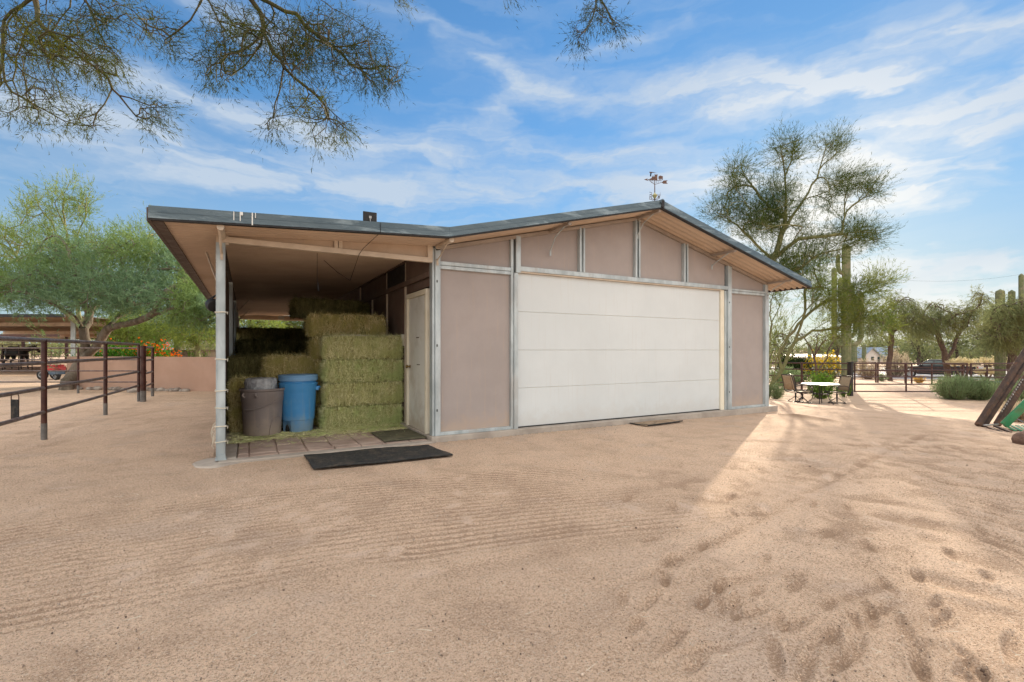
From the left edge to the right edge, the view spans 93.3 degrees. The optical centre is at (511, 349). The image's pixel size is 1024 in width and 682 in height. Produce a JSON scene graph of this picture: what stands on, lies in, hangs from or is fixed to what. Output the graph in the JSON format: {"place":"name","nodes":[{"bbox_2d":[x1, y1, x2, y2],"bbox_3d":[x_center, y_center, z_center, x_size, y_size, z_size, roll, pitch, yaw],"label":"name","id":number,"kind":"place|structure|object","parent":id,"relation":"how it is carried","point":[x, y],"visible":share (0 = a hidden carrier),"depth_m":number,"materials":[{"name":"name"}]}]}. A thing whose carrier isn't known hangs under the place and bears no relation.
{"place":"outdoors","nodes":[
{"label":"outdoors","id":0,"kind":"place"},
{"bbox_2d":[0,334,110,361],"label":"shade barn","id":1,"kind":"structure","parent":0,"point":[52,336],"depth_m":45.96,"materials":[{"name":"red paint"}]},
{"bbox_2d":[237,425,426,457],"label":"paved patio","id":2,"kind":"structure","parent":0,"point":[271,447],"depth_m":6.62,"materials":[{"name":"beige concrete"}]},
{"bbox_2d":[226,403,242,433],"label":"hay bale","id":3,"kind":"object","parent":2,"relation":"on","point":[234,422],"visible":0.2,"depth_m":7.42,"materials":[{"name":"brown plant"}]},
{"bbox_2d":[226,373,270,406],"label":"hay bale","id":4,"kind":"object","parent":3,"relation":"on","point":[235,384],"visible":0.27,"depth_m":7.46,"materials":[{"name":"brown plant"}]},
{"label":"hay bale","id":5,"kind":"object","parent":3,"relation":"on","visible":0},
{"bbox_2d":[227,350,301,378],"bbox_3d":[-4.270,0.263,8.482,1.457,0.549,0.756,0,0,-26],"label":"hay bale","id":6,"kind":"object","parent":5,"relation":"on","point":[243,365],"visible":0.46,"depth_m":8.11},
{"bbox_2d":[239,386,284,436],"bbox_3d":[-3.772,0.927,7.314,0.628,0.705,0.638,0,0,-29],"label":"trash can","id":7,"kind":"object","parent":2,"relation":"on","point":[261,412],"visible":0.95,"depth_m":7.09,"materials":[{"name":"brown plastic"}]},
{"bbox_2d":[244,377,277,389],"bbox_3d":[-3.794,0.642,7.308,0.433,0.455,0.428,0,0,0],"label":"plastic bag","id":8,"kind":"object","parent":7,"relation":"in","point":[260,383],"visible":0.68,"depth_m":7.14,"materials":[{"name":"white plastic"}]},
{"bbox_2d":[278,374,319,431],"bbox_3d":[-3.368,0.831,7.656,0.613,0.899,0.584,0,0,-29],"label":"blue barrel","id":9,"kind":"object","parent":2,"relation":"on","point":[298,408],"visible":0.92,"depth_m":7.44,"materials":[{"name":"plastic"}]},
{"bbox_2d":[281,403,322,427],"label":"hay bale","id":10,"kind":"object","parent":2,"relation":"on","point":[313,420],"visible":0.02,"depth_m":8.17,"materials":[{"name":"green plant"}]},
{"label":"hay bale","id":11,"kind":"object","parent":10,"relation":"on","visible":0},
{"bbox_2d":[257,350,315,379],"bbox_3d":[-3.758,0.252,8.205,1.038,0.576,0.769,0,-3,-35],"label":"hay bale","id":12,"kind":"object","parent":11,"relation":"on","point":[276,365],"visible":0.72,"depth_m":7.95,"materials":[{"name":"brown plant"}]},
{"bbox_2d":[226,421,405,448],"bbox_3d":[-2.826,1.219,7.357,2.712,0.143,1.584,0,0,-29],"label":"loose hay","id":13,"kind":"object","parent":2,"relation":"on","point":[339,430],"visible":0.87,"depth_m":7.40},
{"bbox_2d":[314,403,321,426],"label":"hay bale","id":14,"kind":"object","parent":2,"relation":"on","point":[317,412],"visible":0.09,"depth_m":8.11,"materials":[{"name":"brown plant"}]},
{"bbox_2d":[315,381,322,403],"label":"hay bale","id":15,"kind":"object","parent":14,"relation":"on","point":[318,394],"visible":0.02,"depth_m":8.09,"materials":[{"name":"brown plant"}]},
{"bbox_2d":[309,358,321,381],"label":"hay bale","id":16,"kind":"object","parent":15,"relation":"on","point":[316,366],"visible":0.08,"depth_m":8.09,"materials":[{"name":"brown plant"}]},
{"bbox_2d":[305,335,323,358],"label":"hay bale","id":17,"kind":"object","parent":16,"relation":"on","point":[314,346],"visible":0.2,"depth_m":8.09,"materials":[{"name":"brown plant"}]},
{"bbox_2d":[302,309,387,337],"bbox_3d":[-2.912,-0.458,8.519,1.474,0.526,0.746,0,0,-29],"label":"hay bale","id":18,"kind":"object","parent":17,"relation":"on","point":[320,324],"visible":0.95,"depth_m":8.30,"materials":[{"name":"brown plant"}]},
{"bbox_2d":[315,401,403,429],"bbox_3d":[-2.532,1.064,8.141,1.419,0.503,0.683,0,0,-28],"label":"hay bale","id":19,"kind":"object","parent":2,"relation":"on","point":[344,416],"visible":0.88,"depth_m":7.91},
{"bbox_2d":[319,380,403,406],"bbox_3d":[-2.503,0.682,8.133,1.417,0.506,0.689,0,0,-29],"label":"hay bale","id":20,"kind":"object","parent":19,"relation":"on","point":[354,393],"visible":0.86,"depth_m":7.91},
{"bbox_2d":[318,357,403,382],"bbox_3d":[-2.511,0.310,8.140,1.419,0.503,0.683,0,0,-29],"label":"hay bale","id":21,"kind":"object","parent":20,"relation":"on","point":[343,370],"visible":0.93,"depth_m":7.91},
{"bbox_2d":[318,330,403,359],"bbox_3d":[-2.513,-0.072,8.129,1.417,0.506,0.689,0,0,-29],"label":"hay bale","id":22,"kind":"object","parent":21,"relation":"on","point":[355,346],"visible":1,"depth_m":7.91},
{"bbox_2d":[371,429,426,441],"bbox_3d":[-1.710,1.267,7.221,0.626,0.018,0.880,0,0,-29],"label":"door mat","id":23,"kind":"object","parent":2,"relation":"on","point":[391,435],"depth_m":7.13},
{"bbox_2d":[0,350,1023,681],"bbox_3d":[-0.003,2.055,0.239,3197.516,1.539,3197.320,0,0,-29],"label":"ground","id":24,"kind":"structure","parent":0,"point":[870,420],"depth_m":3.19,"materials":[{"name":"beige sand"}]},
{"bbox_2d":[0,345,40,368],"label":"horse","id":25,"kind":"object","parent":24,"relation":"on","point":[13,354],"visible":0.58,"depth_m":32.83},
{"bbox_2d":[0,344,40,369],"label":"corral panel","id":26,"kind":"object","parent":24,"relation":"on","point":[18,350],"visible":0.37,"depth_m":30.00,"materials":[{"name":"red paint"}]},
{"bbox_2d":[36,358,65,379],"bbox_3d":[-20.312,0.828,21.497,0.970,0.972,0.765,0,0,0],"label":"riding mower","id":27,"kind":"object","parent":24,"relation":"on","point":[55,375],"visible":0.52,"depth_m":21.25,"materials":[{"name":"red metal"}]},
{"bbox_2d":[0,336,139,439],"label":"pipe fence","id":28,"kind":"object","parent":24,"relation":"on","point":[44,387],"visible":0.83,"depth_m":7.42,"materials":[{"name":"brown metal"}]},
{"bbox_2d":[11,394,18,418],"bbox_3d":[-6.537,0.735,6.362,0.114,0.385,0.025,0,0,0],"label":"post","id":29,"kind":"object","parent":28,"relation":"hanging from","point":[14,408],"visible":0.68,"depth_m":6.35,"materials":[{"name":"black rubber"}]},
{"bbox_2d":[0,347,146,392],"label":"pipe fence","id":30,"kind":"object","parent":24,"relation":"on","point":[78,371],"visible":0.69,"depth_m":14.59,"materials":[{"name":"brown metal"}]},
{"bbox_2d":[0,163,162,340],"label":"palo verde tree","id":31,"kind":"object","parent":24,"relation":"on","point":[63,200],"visible":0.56,"depth_m":20.72,"materials":[{"name":"green plant"}]},
{"bbox_2d":[0,217,215,389],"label":"ironwood tree","id":32,"kind":"object","parent":24,"relation":"on","point":[146,286],"visible":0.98,"depth_m":15.65,"materials":[{"name":"green plant"}]},
{"bbox_2d":[0,314,215,355],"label":"shade barn","id":33,"kind":"structure","parent":24,"relation":"on","point":[67,328],"depth_m":28.84,"materials":[{"name":"beige paint"}]},
{"bbox_2d":[72,335,172,356],"bbox_3d":[-15.204,0.382,18.991,3.286,1.947,2.057,0,0,-29],"label":"flowering hedge","id":34,"kind":"object","parent":24,"relation":"on","point":[114,353],"visible":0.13,"depth_m":18.82,"materials":[{"name":"green plant"}]},
{"bbox_2d":[91,308,163,356],"bbox_3d":[-21.292,-0.561,26.681,6.397,4.672,3.210,0,0,42],"label":"palo verde tree","id":35,"kind":"object","parent":24,"relation":"on","point":[135,333],"visible":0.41,"depth_m":26.32,"materials":[{"name":"green plant"}]},
{"bbox_2d":[67,356,215,390],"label":"stucco wall","id":36,"kind":"structure","parent":24,"relation":"on","point":[195,373],"depth_m":15.65,"materials":[{"name":"paint"}]},
{"bbox_2d":[140,346,145,401],"bbox_3d":[-9.357,0.665,12.269,0.130,1.540,0.130,0,0,-29],"label":"gate post","id":37,"kind":"object","parent":24,"relation":"on","point":[142,373],"visible":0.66,"depth_m":12.22,"materials":[{"name":"brown metal"}]},
{"bbox_2d":[146,346,153,395],"bbox_3d":[-9.776,0.657,13.004,0.076,1.516,1.692,0,0,-30],"label":"pipe fence","id":38,"kind":"object","parent":24,"relation":"on","point":[152,370],"visible":0.88,"depth_m":13.67,"materials":[{"name":"metal"}]},
{"bbox_2d":[124,337,182,356],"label":"flowering shrub","id":39,"kind":"object","parent":24,"relation":"on","point":[162,353],"visible":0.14,"depth_m":19.46,"materials":[{"name":"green plant"}]},
{"bbox_2d":[131,306,185,355],"bbox_3d":[-21.616,-0.774,29.119,6.582,5.080,3.635,0,0,43],"label":"palo verde tree","id":40,"kind":"object","parent":24,"relation":"on","point":[162,336],"visible":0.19,"depth_m":28.18,"materials":[{"name":"green plant"}]},
{"bbox_2d":[160,350,215,356],"bbox_3d":[-20.127,0.665,30.972,4.813,1.340,0.084,0,0,0],"label":"board fence","id":41,"kind":"object","parent":24,"relation":"on","point":[211,354],"visible":0.1,"depth_m":30.99,"materials":[{"name":"brown wood"}]},
{"bbox_2d":[151,300,241,356],"bbox_3d":[-16.901,-0.672,26.150,6.421,4.877,3.842,0,0,44],"label":"palo verde tree","id":42,"kind":"object","parent":24,"relation":"on","point":[195,339],"visible":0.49,"depth_m":25.54,"materials":[{"name":"green plant"}]},
{"bbox_2d":[239,316,289,328],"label":"palo verde tree","id":43,"kind":"object","parent":24,"relation":"on","point":[260,323],"visible":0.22,"depth_m":29.38,"materials":[{"name":"green plant"}]},
{"bbox_2d":[266,320,304,328],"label":"palo verde tree","id":44,"kind":"object","parent":24,"relation":"on","point":[295,324],"visible":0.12,"depth_m":33.03,"materials":[{"name":"green plant"}]},
{"bbox_2d":[0,0,643,171],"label":"overhanging tree","id":45,"kind":"object","parent":24,"relation":"on","point":[61,46],"visible":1,"depth_m":4.67,"materials":[{"name":"green plant"}]},
{"bbox_2d":[218,426,432,462],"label":"patio curb","id":46,"kind":"structure","parent":24,"relation":"on","point":[231,452],"depth_m":6.12,"materials":[{"name":"concrete"}]},
{"bbox_2d":[304,445,452,468],"bbox_3d":[-1.634,1.285,5.916,1.651,0.036,0.783,0,0,-25],"label":"rubber mat","id":47,"kind":"object","parent":24,"relation":"on","point":[363,456],"visible":1,"depth_m":5.83,"materials":[{"name":"black rubber"}]},
{"bbox_2d":[0,333,950,361],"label":"distant scrub","id":48,"kind":"object","parent":24,"relation":"on","point":[206,346],"visible":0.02,"depth_m":77.14,"materials":[{"name":"green plant"}]},
{"bbox_2d":[146,199,811,467],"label":"garage barn","id":49,"kind":"structure","parent":24,"relation":"on","point":[653,308],"depth_m":8.10,"materials":[{"name":"paint"}]},
{"bbox_2d":[205,294,215,311],"bbox_3d":[-3.638,-0.578,5.885,0.165,0.231,0.171,0,0,-29],"label":"flood light","id":50,"kind":"object","parent":49,"relation":"attached to","point":[210,304],"visible":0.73,"depth_m":5.83,"materials":[{"name":"black metal"}]},
{"bbox_2d":[363,211,376,221],"bbox_3d":[-1.773,-1.647,6.046,0.170,0.160,0.080,0,0,-29],"label":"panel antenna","id":51,"kind":"object","parent":49,"relation":"on","point":[369,216],"visible":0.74,"depth_m":6.04,"materials":[{"name":"metal"}]},
{"bbox_2d":[406,288,429,433],"bbox_3d":[-1.495,0.190,7.558,0.115,2.190,1.020,0,0,-29],"label":"side door","id":52,"kind":"structure","parent":49,"relation":"in","point":[417,303],"depth_m":7.51,"materials":[{"name":"white paint"}]},
{"bbox_2d":[518,273,719,427],"bbox_3d":[2.158,0.005,8.821,4.809,2.460,0.056,0,0,-29],"label":"garage door","id":53,"kind":"structure","parent":49,"relation":"in","point":[589,350],"depth_m":8.58,"materials":[{"name":"beige paint"}]},
{"bbox_2d":[644,172,667,200],"bbox_3d":[2.502,-2.822,8.409,0.395,0.555,0.186,0,0,17],"label":"weathervane","id":54,"kind":"object","parent":49,"relation":"on","point":[654,178],"visible":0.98,"depth_m":8.41,"materials":[{"name":"white metal"}]},
{"bbox_2d":[400,405,777,442],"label":"concrete slab","id":55,"kind":"structure","parent":24,"relation":"on","point":[569,426],"depth_m":8.16,"materials":[{"name":"grey concrete"}]},
{"bbox_2d":[630,419,682,425],"bbox_3d":[2.632,1.296,8.658,1.056,0.023,0.384,0,0,-29],"label":"sandy mat","id":56,"kind":"object","parent":24,"relation":"on","point":[653,422],"visible":1,"depth_m":8.62,"materials":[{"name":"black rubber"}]},
{"bbox_2d":[769,379,786,398],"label":"desert shrub","id":57,"kind":"object","parent":24,"relation":"on","point":[776,393],"visible":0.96,"depth_m":19.18,"materials":[{"name":"green plant"}]},
{"bbox_2d":[769,364,806,385],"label":"desert shrub","id":58,"kind":"object","parent":24,"relation":"on","point":[791,373],"visible":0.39,"depth_m":26.77,"materials":[{"name":"green plant"}]},
{"bbox_2d":[770,323,807,371],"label":"desert tree","id":59,"kind":"object","parent":24,"relation":"on","point":[783,336],"visible":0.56,"depth_m":59.48,"materials":[{"name":"green plant"}]},
{"bbox_2d":[774,351,813,381],"bbox_3d":[18.195,1.054,30.987,3.507,2.216,2.122,0,0,-29],"label":"oleander bush","id":60,"kind":"object","parent":24,"relation":"on","point":[797,366],"visible":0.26,"depth_m":30.50,"materials":[{"name":"green plant"}]},
{"bbox_2d":[781,374,808,402],"bbox_3d":[10.329,1.394,17.684,0.694,1.022,0.621,0,0,-17],"label":"swivel chair","id":61,"kind":"object","parent":24,"relation":"on","point":[786,380],"visible":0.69,"depth_m":17.67,"materials":[{"name":"beige fabric"}]},
{"bbox_2d":[689,111,908,293],"bbox_3d":[10.423,-3.366,17.710,8.164,11.204,4.157,0,0,-10],"label":"palo verde tree","id":62,"kind":"object","parent":24,"relation":"on","point":[765,210],"visible":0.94,"depth_m":17.18,"materials":[{"name":"green plant"}]},
{"bbox_2d":[789,374,812,403],"bbox_3d":[10.160,1.356,17.020,0.694,1.022,0.621,0,0,23],"label":"swivel chair","id":63,"kind":"object","parent":24,"relation":"on","point":[809,391],"visible":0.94,"depth_m":16.93,"materials":[{"name":"brown fabric"}]},
{"bbox_2d":[769,362,847,394],"bbox_3d":[11.811,1.309,21.621,5.483,1.531,0.336,0,0,21],"label":"pipe fence","id":64,"kind":"object","parent":24,"relation":"on","point":[801,369],"visible":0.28,"depth_m":21.11,"materials":[{"name":"brown metal"}]},
{"bbox_2d":[786,324,850,387],"bbox_3d":[15.716,0.450,25.028,3.459,3.989,1.950,0,0,-23],"label":"mesquite tree","id":65,"kind":"object","parent":24,"relation":"on","point":[813,353],"visible":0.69,"depth_m":24.98,"materials":[{"name":"green plant"}]},
{"bbox_2d":[800,349,840,382],"bbox_3d":[19.271,1.022,29.992,3.050,2.133,2.238,0,0,-29],"label":"yellow shrub","id":66,"kind":"object","parent":24,"relation":"on","point":[830,366],"visible":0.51,"depth_m":29.69,"materials":[{"name":"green plant"}]},
{"bbox_2d":[801,383,840,404],"bbox_3d":[11.101,1.583,17.400,1.232,0.729,1.232,0,0,-29],"label":"patio table","id":67,"kind":"object","parent":24,"relation":"on","point":[824,384],"visible":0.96,"depth_m":17.21,"materials":[{"name":"white metal"}]},
{"bbox_2d":[804,365,838,398],"bbox_3d":[12.538,1.329,19.587,1.833,1.429,1.116,0,0,-29],"label":"leafy shrub","id":68,"kind":"object","parent":24,"relation":"on","point":[815,379],"visible":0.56,"depth_m":19.49,"materials":[{"name":"green plant"}]},
{"bbox_2d":[804,332,859,356],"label":"desert tree","id":69,"kind":"object","parent":24,"relation":"on","point":[820,349],"visible":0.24,"depth_m":99.45,"materials":[{"name":"green plant"}]},
{"bbox_2d":[824,375,852,403],"bbox_3d":[12.079,1.460,17.907,0.694,1.022,0.621,0,0,-7],"label":"swivel chair","id":70,"kind":"object","parent":24,"relation":"on","point":[845,382],"visible":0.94,"depth_m":17.89,"materials":[{"name":"beige fabric"}]},
{"bbox_2d":[820,320,863,371],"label":"desert tree","id":71,"kind":"object","parent":24,"relation":"on","point":[837,352],"visible":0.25,"depth_m":61.80,"materials":[{"name":"green plant"}]},
{"bbox_2d":[768,245,916,398],"bbox_3d":[12.762,-1.148,19.472,7.247,7.122,3.674,0,0,-12],"label":"palo verde tree","id":72,"kind":"object","parent":24,"relation":"on","point":[820,286],"visible":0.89,"depth_m":19.25,"materials":[{"name":"green plant"}]},
{"bbox_2d":[831,248,863,374],"bbox_3d":[18.046,-1.684,25.998,1.708,8.009,0.463,0,0,1],"label":"saguaro cactus","id":73,"kind":"object","parent":24,"relation":"on","point":[846,349],"visible":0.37,"depth_m":25.89,"materials":[{"name":"green plant"}]},
{"bbox_2d":[847,362,853,395],"bbox_3d":[14.512,1.298,20.750,0.190,1.555,0.190,0,0,-29],"label":"gate post","id":74,"kind":"object","parent":24,"relation":"on","point":[850,368],"visible":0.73,"depth_m":20.68,"materials":[{"name":"brown metal"}]},
{"bbox_2d":[854,363,967,391],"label":"pipe gate","id":75,"kind":"structure","parent":74,"relation":"attached to","point":[905,376],"depth_m":20.67,"materials":[{"name":"brown metal"}]},
{"bbox_2d":[839,347,881,361],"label":"house","id":76,"kind":"structure","parent":24,"relation":"on","point":[871,353],"depth_m":112.00,"materials":[{"name":"white paint"}]},
{"bbox_2d":[853,356,883,378],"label":"dry shrub","id":77,"kind":"object","parent":24,"relation":"on","point":[866,373],"visible":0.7,"depth_m":41.84,"materials":[{"name":"beige plant"}]},
{"bbox_2d":[853,288,933,380],"bbox_3d":[29.988,-0.997,37.886,8.202,7.778,4.569,0,0,-5],"label":"mesquite tree","id":78,"kind":"object","parent":24,"relation":"on","point":[914,312],"visible":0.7,"depth_m":37.43,"materials":[{"name":"green plant"}]},
{"bbox_2d":[880,346,911,375],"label":"dry shrub","id":79,"kind":"object","parent":24,"relation":"on","point":[896,358],"visible":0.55,"depth_m":48.65,"materials":[{"name":"beige plant"}]},
{"bbox_2d":[876,333,924,364],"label":"desert tree","id":80,"kind":"object","parent":24,"relation":"on","point":[886,351],"visible":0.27,"depth_m":69.60,"materials":[{"name":"green plant"}]},
{"bbox_2d":[893,318,946,365],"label":"desert tree","id":81,"kind":"object","parent":24,"relation":"on","point":[917,353],"visible":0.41,"depth_m":61.68,"materials":[{"name":"green plant"}]},
{"bbox_2d":[898,334,947,365],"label":"desert tree","id":82,"kind":"object","parent":24,"relation":"on","point":[928,356],"visible":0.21,"depth_m":74.23,"materials":[{"name":"green plant"}]},
{"bbox_2d":[877,362,1006,383],"bbox_3d":[31.671,1.727,33.000,13.512,1.796,0.100,0,0,0],"label":"pipe fence","id":83,"kind":"object","parent":24,"relation":"on","point":[932,372],"visible":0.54,"depth_m":32.98,"materials":[{"name":"brown metal"}]},
{"bbox_2d":[899,283,994,378],"bbox_3d":[35.136,-1.194,39.030,9.301,8.479,4.784,0,0,-11],"label":"mesquite tree","id":84,"kind":"object","parent":24,"relation":"on","point":[949,322],"visible":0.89,"depth_m":38.42,"materials":[{"name":"green plant"}]},
{"bbox_2d":[931,329,977,365],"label":"desert tree","id":85,"kind":"object","parent":24,"relation":"on","point":[962,348],"visible":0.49,"depth_m":59.63,"materials":[{"name":"green plant"}]},
{"bbox_2d":[928,371,983,399],"bbox_3d":[17.734,1.434,19.354,1.965,1.252,1.659,0,0,-29],"label":"sage bush","id":86,"kind":"object","parent":24,"relation":"on","point":[955,389],"visible":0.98,"depth_m":19.15,"materials":[{"name":"green plant"}]},
{"bbox_2d":[944,357,979,375],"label":"dry shrub","id":87,"kind":"object","parent":24,"relation":"on","point":[964,360],"visible":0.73,"depth_m":37.85,"materials":[{"name":"beige plant"}]},
{"bbox_2d":[950,374,1003,399],"bbox_3d":[18.651,1.413,19.285,1.840,1.197,1.919,0,0,24],"label":"sage bush","id":88,"kind":"object","parent":24,"relation":"on","point":[984,393],"visible":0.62,"depth_m":18.95,"materials":[{"name":"green plant"}]},
{"bbox_2d":[962,329,992,367],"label":"desert tree","id":89,"kind":"object","parent":24,"relation":"on","point":[976,343],"visible":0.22,"depth_m":57.76,"materials":[{"name":"green plant"}]},
{"bbox_2d":[960,290,1023,371],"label":"mesquite tree","id":90,"kind":"object","parent":24,"relation":"on","point":[1004,326],"visible":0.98,"depth_m":30.27,"materials":[{"name":"green plant"}]},
{"bbox_2d":[970,363,1021,384],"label":"pipe gate","id":91,"kind":"structure","parent":24,"relation":"on","point":[971,370],"depth_m":20.56,"materials":[{"name":"brown metal"}]},
{"bbox_2d":[974,348,1023,432],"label":"tractor implement","id":92,"kind":"object","parent":24,"relation":"on","point":[1006,417],"visible":0.97,"depth_m":8.65,"materials":[{"name":"wood"}]},
{"bbox_2d":[983,289,1015,380],"bbox_3d":[34.240,-0.739,34.002,2.161,7.064,0.591,0,0,1],"label":"saguaro cactus","id":93,"kind":"object","parent":24,"relation":"on","point":[998,358],"visible":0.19,"depth_m":33.85,"materials":[{"name":"green plant"}]},
{"bbox_2d":[988,378,1023,404],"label":"desert shrub","id":94,"kind":"object","parent":24,"relation":"on","point":[1021,397],"visible":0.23,"depth_m":17.51,"materials":[{"name":"green plant"}]},
{"bbox_2d":[1011,431,1023,444],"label":"boulder","id":95,"kind":"object","parent":24,"relation":"on","point":[1017,438],"visible":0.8,"depth_m":6.94,"materials":[{"name":"beige stone"}]},
{"bbox_2d":[1018,273,1023,380],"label":"saguaro cactus","id":96,"kind":"object","parent":24,"relation":"on","point":[1020,283],"visible":0.28,"depth_m":31.93,"materials":[{"name":"green plant"}]},
{"bbox_2d":[0,0,1023,349],"label":"sky","id":97,"kind":"structure","parent":0,"point":[496,127],"materials":[{"name":"blue"}]},
{"bbox_2d":[4,412,1023,681],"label":"pebbles","id":98,"kind":"object","parent":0,"point":[522,568],"visible":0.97,"depth_m":2.60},
{"bbox_2d":[770,367,1006,379],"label":"road","id":99,"kind":"structure","parent":0,"point":[884,372],"depth_m":52.74,"materials":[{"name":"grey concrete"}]},
{"bbox_2d":[898,359,978,375],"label":"pickup truck","id":100,"kind":"object","parent":99,"relation":"on","point":[929,365],"visible":0.35,"depth_m":47.57,"materials":[{"name":"black paint"}]},
{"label":"hay bale","id":101,"kind":"object","parent":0,"visible":0},
{"bbox_2d":[300,338,309,354],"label":"hay bale","id":102,"kind":"object","parent":101,"relation":"on","point":[305,345],"visible":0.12,"depth_m":9.69},
{"bbox_2d":[301,322,306,339],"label":"hay bale","id":103,"kind":"object","parent":102,"relation":"on","point":[304,334],"visible":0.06,"depth_m":9.79},
{"bbox_2d":[286,293,363,318],"bbox_3d":[-3.662,-0.827,9.536,1.457,0.549,0.756,0,0,-33],"label":"hay bale","id":104,"kind":"object","parent":103,"relation":"on","point":[300,308],"visible":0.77,"depth_m":9.27},
{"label":"hay bale","id":105,"kind":"object","parent":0,"visible":0},
{"bbox_2d":[233,335,302,356],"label":"hay bale","id":106,"kind":"object","parent":105,"relation":"on","point":[260,346],"visible":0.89,"depth_m":10.61},
{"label":"hay bale","id":107,"kind":"object","parent":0,"visible":0},
{"bbox_2d":[236,325,288,339],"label":"hay bale","id":108,"kind":"object","parent":107,"relation":"on","point":[276,332],"visible":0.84,"depth_m":13.20},
{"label":"hay bale","id":109,"kind":"object","parent":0,"visible":0},
{"bbox_2d":[286,327,305,341],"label":"hay bale","id":110,"kind":"object","parent":109,"relation":"on","point":[295,333],"visible":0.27,"depth_m":13.59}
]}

